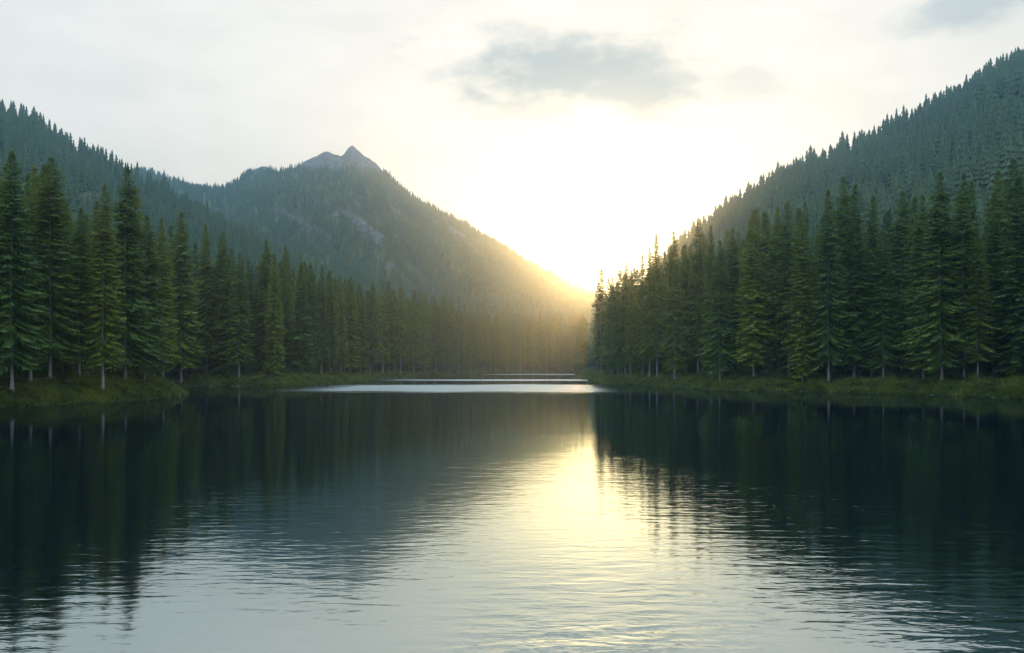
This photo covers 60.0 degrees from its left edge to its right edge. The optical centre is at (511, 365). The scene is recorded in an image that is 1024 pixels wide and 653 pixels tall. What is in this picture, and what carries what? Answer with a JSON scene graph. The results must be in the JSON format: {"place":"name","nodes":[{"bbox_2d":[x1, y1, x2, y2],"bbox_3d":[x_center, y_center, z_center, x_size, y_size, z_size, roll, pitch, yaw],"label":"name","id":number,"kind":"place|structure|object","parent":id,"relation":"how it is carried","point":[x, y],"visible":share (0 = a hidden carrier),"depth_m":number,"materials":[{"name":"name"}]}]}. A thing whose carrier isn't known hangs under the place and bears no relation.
{"place":"outdoors","nodes":[
{"label":"outdoors","id":0,"kind":"place"},
{"bbox_2d":[0,125,468,367],"bbox_3d":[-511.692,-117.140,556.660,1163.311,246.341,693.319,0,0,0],"label":"hill","id":1,"kind":"structure","parent":0,"point":[84,194],"depth_m":485.27,"materials":[{"name":"green plant"}]},
{"bbox_2d":[133,145,592,343],"bbox_3d":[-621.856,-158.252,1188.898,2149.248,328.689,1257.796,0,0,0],"label":"mountain","id":2,"kind":"structure","parent":0,"point":[352,154],"depth_m":971.99,"materials":[{"name":"grey stone"}]},
{"bbox_2d":[0,47,1023,378],"bbox_3d":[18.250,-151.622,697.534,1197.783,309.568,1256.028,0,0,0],"label":"forest","id":3,"kind":"object","parent":2,"relation":"on","point":[898,155],"visible":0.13,"depth_m":553.96,"materials":[{"name":"green plant"}]},
{"bbox_2d":[0,350,1023,405],"bbox_3d":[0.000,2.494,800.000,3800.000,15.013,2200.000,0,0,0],"label":"ground","id":4,"kind":"structure","parent":0,"point":[587,368],"depth_m":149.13,"materials":[{"name":"green plant"}]},
{"bbox_2d":[0,151,54,391],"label":"spruce tree","id":5,"kind":"object","parent":4,"relation":"on","point":[13,334],"visible":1,"depth_m":89.90,"materials":[{"name":"green plant"}]},
{"bbox_2d":[12,186,52,380],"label":"spruce tree","id":6,"kind":"object","parent":4,"relation":"on","point":[30,233],"visible":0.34,"depth_m":94.01,"materials":[{"name":"green plant"}]},
{"bbox_2d":[5,175,67,342],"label":"spruce tree","id":7,"kind":"object","parent":4,"relation":"on","point":[32,185],"visible":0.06,"depth_m":100.47,"materials":[{"name":"green plant"}]},
{"bbox_2d":[22,154,96,377],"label":"spruce tree","id":8,"kind":"object","parent":4,"relation":"on","point":[49,241],"visible":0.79,"depth_m":95.93,"materials":[{"name":"green plant"}]},
{"bbox_2d":[61,221,92,360],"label":"spruce tree","id":9,"kind":"object","parent":4,"relation":"on","point":[73,238],"visible":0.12,"depth_m":104.55,"materials":[{"name":"green plant"}]},
{"bbox_2d":[62,207,98,374],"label":"spruce tree","id":10,"kind":"object","parent":4,"relation":"on","point":[82,285],"visible":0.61,"depth_m":99.40,"materials":[{"name":"green plant"}]},
{"bbox_2d":[86,200,114,359],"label":"spruce tree","id":11,"kind":"object","parent":4,"relation":"on","point":[95,209],"visible":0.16,"depth_m":125.31,"materials":[{"name":"green plant"}]},
{"bbox_2d":[73,183,128,388],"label":"spruce tree","id":12,"kind":"object","parent":4,"relation":"on","point":[103,324],"visible":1,"depth_m":98.88,"materials":[{"name":"green plant"}]},
{"bbox_2d":[91,165,162,380],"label":"spruce tree","id":13,"kind":"object","parent":4,"relation":"on","point":[130,336],"visible":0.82,"depth_m":107.85,"materials":[{"name":"green plant"}]},
{"bbox_2d":[121,214,175,381],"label":"spruce tree","id":14,"kind":"object","parent":4,"relation":"on","point":[150,294],"visible":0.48,"depth_m":114.52,"materials":[{"name":"green plant"}]},
{"bbox_2d":[152,218,182,377],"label":"spruce tree","id":15,"kind":"object","parent":4,"relation":"on","point":[166,286],"visible":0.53,"depth_m":122.45,"materials":[{"name":"green plant"}]},
{"bbox_2d":[158,211,206,382],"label":"spruce tree","id":16,"kind":"object","parent":4,"relation":"on","point":[183,289],"visible":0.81,"depth_m":170.81,"materials":[{"name":"green plant"}]},
{"bbox_2d":[161,223,205,373],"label":"spruce tree","id":17,"kind":"object","parent":4,"relation":"on","point":[178,369],"visible":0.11,"depth_m":175.84,"materials":[{"name":"green plant"}]},
{"bbox_2d":[191,224,218,371],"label":"spruce tree","id":18,"kind":"object","parent":4,"relation":"on","point":[206,298],"visible":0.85,"depth_m":182.40,"materials":[{"name":"green plant"}]},
{"bbox_2d":[205,229,234,366],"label":"spruce tree","id":19,"kind":"object","parent":4,"relation":"on","point":[223,250],"visible":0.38,"depth_m":183.47,"materials":[{"name":"green plant"}]},
{"bbox_2d":[208,254,245,376],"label":"spruce tree","id":20,"kind":"object","parent":4,"relation":"on","point":[226,368],"visible":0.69,"depth_m":178.41,"materials":[{"name":"green plant"}]},
{"bbox_2d":[219,252,255,377],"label":"spruce tree","id":21,"kind":"object","parent":4,"relation":"on","point":[239,348],"visible":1,"depth_m":175.18,"materials":[{"name":"green plant"}]},
{"bbox_2d":[243,260,262,367],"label":"spruce tree","id":22,"kind":"object","parent":4,"relation":"on","point":[251,296],"visible":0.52,"depth_m":195.30,"materials":[{"name":"green plant"}]},
{"bbox_2d":[248,240,279,370],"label":"spruce tree","id":23,"kind":"object","parent":4,"relation":"on","point":[263,293],"visible":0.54,"depth_m":196.11,"materials":[{"name":"green plant"}]},
{"bbox_2d":[261,257,285,360],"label":"spruce tree","id":24,"kind":"object","parent":4,"relation":"on","point":[265,349],"visible":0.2,"depth_m":188.64,"materials":[{"name":"green plant"}]},
{"bbox_2d":[262,252,286,374],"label":"spruce tree","id":25,"kind":"object","parent":4,"relation":"on","point":[275,321],"visible":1,"depth_m":180.41,"materials":[{"name":"green plant"}]},
{"bbox_2d":[271,266,294,370],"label":"spruce tree","id":26,"kind":"object","parent":4,"relation":"on","point":[286,321],"visible":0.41,"depth_m":194.93,"materials":[{"name":"green plant"}]},
{"bbox_2d":[278,245,294,357],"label":"spruce tree","id":27,"kind":"object","parent":4,"relation":"on","point":[285,251],"visible":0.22,"depth_m":216.47,"materials":[{"name":"green plant"}]},
{"bbox_2d":[280,257,294,366],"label":"spruce tree","id":28,"kind":"object","parent":4,"relation":"on","point":[285,263],"visible":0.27,"depth_m":207.40,"materials":[{"name":"green plant"}]},
{"bbox_2d":[286,262,315,372],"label":"spruce tree","id":29,"kind":"object","parent":4,"relation":"on","point":[300,345],"visible":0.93,"depth_m":191.78,"materials":[{"name":"green plant"}]},
{"bbox_2d":[303,264,323,373],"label":"spruce tree","id":30,"kind":"object","parent":4,"relation":"on","point":[311,313],"visible":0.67,"depth_m":197.24,"materials":[{"name":"green plant"}]},
{"bbox_2d":[300,262,330,367],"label":"spruce tree","id":31,"kind":"object","parent":4,"relation":"on","point":[315,280],"visible":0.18,"depth_m":203.67,"materials":[{"name":"green plant"}]},
{"bbox_2d":[315,265,329,372],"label":"spruce tree","id":32,"kind":"object","parent":4,"relation":"on","point":[322,310],"visible":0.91,"depth_m":203.31,"materials":[{"name":"green plant"}]},
{"bbox_2d":[322,271,342,371],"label":"spruce tree","id":33,"kind":"object","parent":4,"relation":"on","point":[332,332],"visible":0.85,"depth_m":207.76,"materials":[{"name":"green plant"}]},
{"bbox_2d":[334,278,348,371],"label":"spruce tree","id":34,"kind":"object","parent":4,"relation":"on","point":[342,345],"visible":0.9,"depth_m":219.31,"materials":[{"name":"green plant"}]},
{"bbox_2d":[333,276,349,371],"bbox_3d":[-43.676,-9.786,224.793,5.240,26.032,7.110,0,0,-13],"label":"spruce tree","id":35,"kind":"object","parent":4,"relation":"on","point":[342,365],"visible":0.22,"depth_m":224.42,"materials":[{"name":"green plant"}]},
{"bbox_2d":[343,280,364,371],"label":"spruce tree","id":36,"kind":"object","parent":4,"relation":"on","point":[352,330],"visible":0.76,"depth_m":239.21,"materials":[{"name":"green plant"}]},
{"bbox_2d":[352,293,371,372],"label":"spruce tree","id":37,"kind":"object","parent":4,"relation":"on","point":[362,334],"visible":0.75,"depth_m":249.86,"materials":[{"name":"green plant"}]},
{"bbox_2d":[363,290,379,374],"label":"spruce tree","id":38,"kind":"object","parent":4,"relation":"on","point":[371,349],"visible":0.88,"depth_m":254.45,"materials":[{"name":"green plant"}]},
{"bbox_2d":[364,294,381,369],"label":"spruce tree","id":39,"kind":"object","parent":4,"relation":"on","point":[374,325],"visible":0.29,"depth_m":285.74,"materials":[{"name":"green plant"}]},
{"bbox_2d":[374,281,390,372],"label":"spruce tree","id":40,"kind":"object","parent":4,"relation":"on","point":[382,343],"visible":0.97,"depth_m":280.17,"materials":[{"name":"green plant"}]},
{"bbox_2d":[377,281,398,370],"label":"spruce tree","id":41,"kind":"object","parent":4,"relation":"on","point":[392,326],"visible":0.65,"depth_m":296.65,"materials":[{"name":"green plant"}]},
{"bbox_2d":[391,286,408,372],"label":"spruce tree","id":42,"kind":"object","parent":4,"relation":"on","point":[400,348],"visible":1,"depth_m":293.33,"materials":[{"name":"green plant"}]},
{"bbox_2d":[402,307,416,368],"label":"spruce tree","id":43,"kind":"object","parent":4,"relation":"on","point":[408,344],"visible":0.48,"depth_m":320.48,"materials":[{"name":"green plant"}]},
{"bbox_2d":[406,296,422,372],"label":"spruce tree","id":44,"kind":"object","parent":4,"relation":"on","point":[413,339],"visible":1,"depth_m":312.72,"materials":[{"name":"green plant"}]},
{"bbox_2d":[416,295,432,372],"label":"spruce tree","id":45,"kind":"object","parent":4,"relation":"on","point":[425,352],"visible":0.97,"depth_m":326.76,"materials":[{"name":"green plant"}]},
{"bbox_2d":[427,305,445,372],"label":"spruce tree","id":46,"kind":"object","parent":4,"relation":"on","point":[436,343],"visible":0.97,"depth_m":337.25,"materials":[{"name":"green plant"}]},
{"bbox_2d":[437,295,450,369],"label":"spruce tree","id":47,"kind":"object","parent":4,"relation":"on","point":[444,312],"visible":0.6,"depth_m":362.24,"materials":[{"name":"green plant"}]},
{"bbox_2d":[442,302,459,371],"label":"spruce tree","id":48,"kind":"object","parent":4,"relation":"on","point":[450,347],"visible":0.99,"depth_m":356.27,"materials":[{"name":"green plant"}]},
{"bbox_2d":[453,298,465,371],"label":"spruce tree","id":49,"kind":"object","parent":4,"relation":"on","point":[459,349],"visible":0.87,"depth_m":369.24,"materials":[{"name":"green plant"}]},
{"bbox_2d":[459,304,474,364],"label":"spruce tree","id":50,"kind":"object","parent":4,"relation":"on","point":[465,321],"visible":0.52,"depth_m":400.68,"materials":[{"name":"green plant"}]},
{"bbox_2d":[462,306,478,371],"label":"spruce tree","id":51,"kind":"object","parent":4,"relation":"on","point":[470,359],"visible":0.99,"depth_m":388.33,"materials":[{"name":"green plant"}]},
{"bbox_2d":[475,302,490,370],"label":"spruce tree","id":52,"kind":"object","parent":4,"relation":"on","point":[481,355],"visible":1,"depth_m":410.06,"materials":[{"name":"green plant"}]},
{"bbox_2d":[489,310,503,371],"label":"spruce tree","id":53,"kind":"object","parent":4,"relation":"on","point":[496,342],"visible":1,"depth_m":422.16,"materials":[{"name":"green plant"}]},
{"bbox_2d":[501,306,513,371],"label":"spruce tree","id":54,"kind":"object","parent":4,"relation":"on","point":[507,347],"visible":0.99,"depth_m":433.23,"materials":[{"name":"green plant"}]},
{"bbox_2d":[516,316,524,370],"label":"spruce tree","id":55,"kind":"object","parent":4,"relation":"on","point":[520,355],"visible":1,"depth_m":442.65,"materials":[{"name":"green plant"}]},
{"bbox_2d":[525,315,541,370],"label":"spruce tree","id":56,"kind":"object","parent":4,"relation":"on","point":[533,355],"visible":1,"depth_m":456.86,"materials":[{"name":"green plant"}]},
{"bbox_2d":[540,311,553,370],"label":"spruce tree","id":57,"kind":"object","parent":4,"relation":"on","point":[547,350],"visible":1,"depth_m":460.30,"materials":[{"name":"green plant"}]},
{"bbox_2d":[550,314,565,365],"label":"spruce tree","id":58,"kind":"object","parent":4,"relation":"on","point":[555,323],"visible":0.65,"depth_m":467.96,"materials":[{"name":"green plant"}]},
{"bbox_2d":[553,311,564,370],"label":"spruce tree","id":59,"kind":"object","parent":4,"relation":"on","point":[559,358],"visible":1,"depth_m":461.11,"materials":[{"name":"green plant"}]},
{"bbox_2d":[566,310,578,370],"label":"spruce tree","id":60,"kind":"object","parent":4,"relation":"on","point":[572,355],"visible":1,"depth_m":461.22,"materials":[{"name":"green plant"}]},
{"bbox_2d":[576,313,588,371],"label":"spruce tree","id":61,"kind":"object","parent":4,"relation":"on","point":[582,355],"visible":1,"depth_m":324.40,"materials":[{"name":"green plant"}]},
{"bbox_2d":[586,282,605,370],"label":"spruce tree","id":62,"kind":"object","parent":4,"relation":"on","point":[594,305],"visible":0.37,"depth_m":312.37,"materials":[{"name":"green plant"}]},
{"bbox_2d":[590,269,607,372],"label":"spruce tree","id":63,"kind":"object","parent":4,"relation":"on","point":[602,322],"visible":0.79,"depth_m":244.36,"materials":[{"name":"green plant"}]},
{"bbox_2d":[600,276,619,374],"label":"spruce tree","id":64,"kind":"object","parent":4,"relation":"on","point":[610,307],"visible":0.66,"depth_m":218.52,"materials":[{"name":"green plant"}]},
{"bbox_2d":[608,290,624,374],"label":"spruce tree","id":65,"kind":"object","parent":4,"relation":"on","point":[615,339],"visible":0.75,"depth_m":212.81,"materials":[{"name":"green plant"}]},
{"bbox_2d":[613,262,637,373],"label":"spruce tree","id":66,"kind":"object","parent":4,"relation":"on","point":[623,311],"visible":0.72,"depth_m":210.79,"materials":[{"name":"green plant"}]},
{"bbox_2d":[622,269,637,374],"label":"spruce tree","id":67,"kind":"object","parent":4,"relation":"on","point":[630,335],"visible":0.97,"depth_m":205.22,"materials":[{"name":"green plant"}]},
{"bbox_2d":[632,254,651,372],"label":"spruce tree","id":68,"kind":"object","parent":4,"relation":"on","point":[641,285],"visible":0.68,"depth_m":202.12,"materials":[{"name":"green plant"}]},
{"bbox_2d":[637,247,660,375],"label":"spruce tree","id":69,"kind":"object","parent":4,"relation":"on","point":[645,349],"visible":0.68,"depth_m":195.59,"materials":[{"name":"green plant"}]},
{"bbox_2d":[644,234,667,375],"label":"spruce tree","id":70,"kind":"object","parent":4,"relation":"on","point":[657,328],"visible":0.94,"depth_m":193.24,"materials":[{"name":"green plant"}]},
{"bbox_2d":[656,232,691,378],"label":"spruce tree","id":71,"kind":"object","parent":4,"relation":"on","point":[673,332],"visible":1,"depth_m":172.61,"materials":[{"name":"green plant"}]},
{"bbox_2d":[668,244,702,372],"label":"spruce tree","id":72,"kind":"object","parent":4,"relation":"on","point":[685,266],"visible":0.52,"depth_m":179.58,"materials":[{"name":"green plant"}]},
{"bbox_2d":[681,216,708,374],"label":"spruce tree","id":73,"kind":"object","parent":4,"relation":"on","point":[698,267],"visible":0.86,"depth_m":175.71,"materials":[{"name":"green plant"}]},
{"bbox_2d":[691,236,723,373],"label":"spruce tree","id":74,"kind":"object","parent":4,"relation":"on","point":[705,242],"visible":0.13,"depth_m":187.57,"materials":[{"name":"green plant"}]},
{"bbox_2d":[698,226,717,376],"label":"spruce tree","id":75,"kind":"object","parent":4,"relation":"on","point":[710,250],"visible":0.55,"depth_m":162.69,"materials":[{"name":"green plant"}]},
{"bbox_2d":[696,240,741,379],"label":"spruce tree","id":76,"kind":"object","parent":4,"relation":"on","point":[719,343],"visible":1,"depth_m":153.65,"materials":[{"name":"green plant"}]},
{"bbox_2d":[719,237,744,374],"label":"spruce tree","id":77,"kind":"object","parent":4,"relation":"on","point":[734,287],"visible":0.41,"depth_m":165.81,"materials":[{"name":"green plant"}]},
{"bbox_2d":[730,218,772,370],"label":"spruce tree","id":78,"kind":"object","parent":4,"relation":"on","point":[746,367],"visible":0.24,"depth_m":158.26,"materials":[{"name":"green plant"}]},
{"bbox_2d":[729,209,777,376],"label":"spruce tree","id":79,"kind":"object","parent":4,"relation":"on","point":[751,328],"visible":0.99,"depth_m":149.54,"materials":[{"name":"green plant"}]},
{"bbox_2d":[755,211,783,369],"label":"spruce tree","id":80,"kind":"object","parent":4,"relation":"on","point":[764,242],"visible":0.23,"depth_m":163.74,"materials":[{"name":"green plant"}]},
{"bbox_2d":[759,207,791,368],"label":"spruce tree","id":81,"kind":"object","parent":4,"relation":"on","point":[773,259],"visible":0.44,"depth_m":156.24,"materials":[{"name":"green plant"}]},
{"bbox_2d":[765,201,812,373],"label":"spruce tree","id":82,"kind":"object","parent":4,"relation":"on","point":[782,332],"visible":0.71,"depth_m":150.35,"materials":[{"name":"green plant"}]},
{"bbox_2d":[778,210,817,380],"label":"spruce tree","id":83,"kind":"object","parent":4,"relation":"on","point":[799,304],"visible":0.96,"depth_m":142.90,"materials":[{"name":"green plant"}]},
{"bbox_2d":[792,202,814,351],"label":"spruce tree","id":84,"kind":"object","parent":4,"relation":"on","point":[808,229],"visible":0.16,"depth_m":155.53,"materials":[{"name":"green plant"}]},
{"bbox_2d":[806,222,823,372],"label":"spruce tree","id":85,"kind":"object","parent":4,"relation":"on","point":[813,281],"visible":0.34,"depth_m":153.22,"materials":[{"name":"green plant"}]},
{"bbox_2d":[804,189,853,380],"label":"spruce tree","id":86,"kind":"object","parent":4,"relation":"on","point":[827,354],"visible":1,"depth_m":139.40,"materials":[{"name":"green plant"}]},
{"bbox_2d":[812,176,867,374],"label":"spruce tree","id":87,"kind":"object","parent":4,"relation":"on","point":[839,222],"visible":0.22,"depth_m":147.75,"materials":[{"name":"green plant"}]},
{"bbox_2d":[832,204,874,372],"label":"spruce tree","id":88,"kind":"object","parent":4,"relation":"on","point":[852,278],"visible":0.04,"depth_m":146.66,"materials":[{"name":"green plant"}]},
{"bbox_2d":[832,184,882,377],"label":"spruce tree","id":89,"kind":"object","parent":4,"relation":"on","point":[855,325],"visible":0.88,"depth_m":140.47,"materials":[{"name":"green plant"}]},
{"bbox_2d":[856,194,890,377],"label":"spruce tree","id":90,"kind":"object","parent":4,"relation":"on","point":[872,236],"visible":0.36,"depth_m":143.90,"materials":[{"name":"green plant"}]},
{"bbox_2d":[858,229,907,376],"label":"spruce tree","id":91,"kind":"object","parent":4,"relation":"on","point":[886,323],"visible":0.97,"depth_m":137.64,"materials":[{"name":"green plant"}]},
{"bbox_2d":[881,189,913,374],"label":"spruce tree","id":92,"kind":"object","parent":4,"relation":"on","point":[900,234],"visible":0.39,"depth_m":145.07,"materials":[{"name":"green plant"}]},
{"bbox_2d":[892,196,935,375],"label":"spruce tree","id":93,"kind":"object","parent":4,"relation":"on","point":[904,281],"visible":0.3,"depth_m":138.76,"materials":[{"name":"green plant"}]},
{"bbox_2d":[891,194,942,378],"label":"spruce tree","id":94,"kind":"object","parent":4,"relation":"on","point":[918,272],"visible":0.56,"depth_m":130.73,"materials":[{"name":"green plant"}]},
{"bbox_2d":[900,171,973,379],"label":"spruce tree","id":95,"kind":"object","parent":4,"relation":"on","point":[938,281],"visible":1,"depth_m":123.45,"materials":[{"name":"green plant"}]},
{"bbox_2d":[940,173,985,377],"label":"spruce tree","id":96,"kind":"object","parent":4,"relation":"on","point":[964,247],"visible":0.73,"depth_m":123.46,"materials":[{"name":"green plant"}]},
{"bbox_2d":[947,180,991,372],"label":"spruce tree","id":97,"kind":"object","parent":4,"relation":"on","point":[972,197],"visible":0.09,"depth_m":129.27,"materials":[{"name":"green plant"}]},
{"bbox_2d":[952,236,1002,374],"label":"spruce tree","id":98,"kind":"object","parent":4,"relation":"on","point":[976,344],"visible":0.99,"depth_m":121.13,"materials":[{"name":"green plant"}]},
{"bbox_2d":[973,191,1011,377],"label":"spruce tree","id":99,"kind":"object","parent":4,"relation":"on","point":[991,256],"visible":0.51,"depth_m":124.94,"materials":[{"name":"green plant"}]},
{"bbox_2d":[976,169,1016,373],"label":"spruce tree","id":100,"kind":"object","parent":4,"relation":"on","point":[998,190],"visible":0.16,"depth_m":130.30,"materials":[{"name":"green plant"}]},
{"bbox_2d":[985,158,1023,364],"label":"spruce tree","id":101,"kind":"object","parent":4,"relation":"on","point":[1011,188],"visible":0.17,"depth_m":133.16,"materials":[{"name":"green plant"}]},
{"bbox_2d":[986,173,1023,377],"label":"spruce tree","id":102,"kind":"object","parent":4,"relation":"on","point":[1013,313],"visible":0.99,"depth_m":120.66,"materials":[{"name":"green plant"}]},
{"bbox_2d":[0,373,1023,652],"bbox_3d":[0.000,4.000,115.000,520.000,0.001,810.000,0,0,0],"label":"water","id":103,"kind":"structure","parent":0,"point":[524,513],"depth_m":22.91,"materials":[{"name":"blue liquid"}]},
{"bbox_2d":[0,0,1023,298],"label":"sky","id":104,"kind":"structure","parent":0,"point":[571,134],"materials":[{"name":"white"}]},
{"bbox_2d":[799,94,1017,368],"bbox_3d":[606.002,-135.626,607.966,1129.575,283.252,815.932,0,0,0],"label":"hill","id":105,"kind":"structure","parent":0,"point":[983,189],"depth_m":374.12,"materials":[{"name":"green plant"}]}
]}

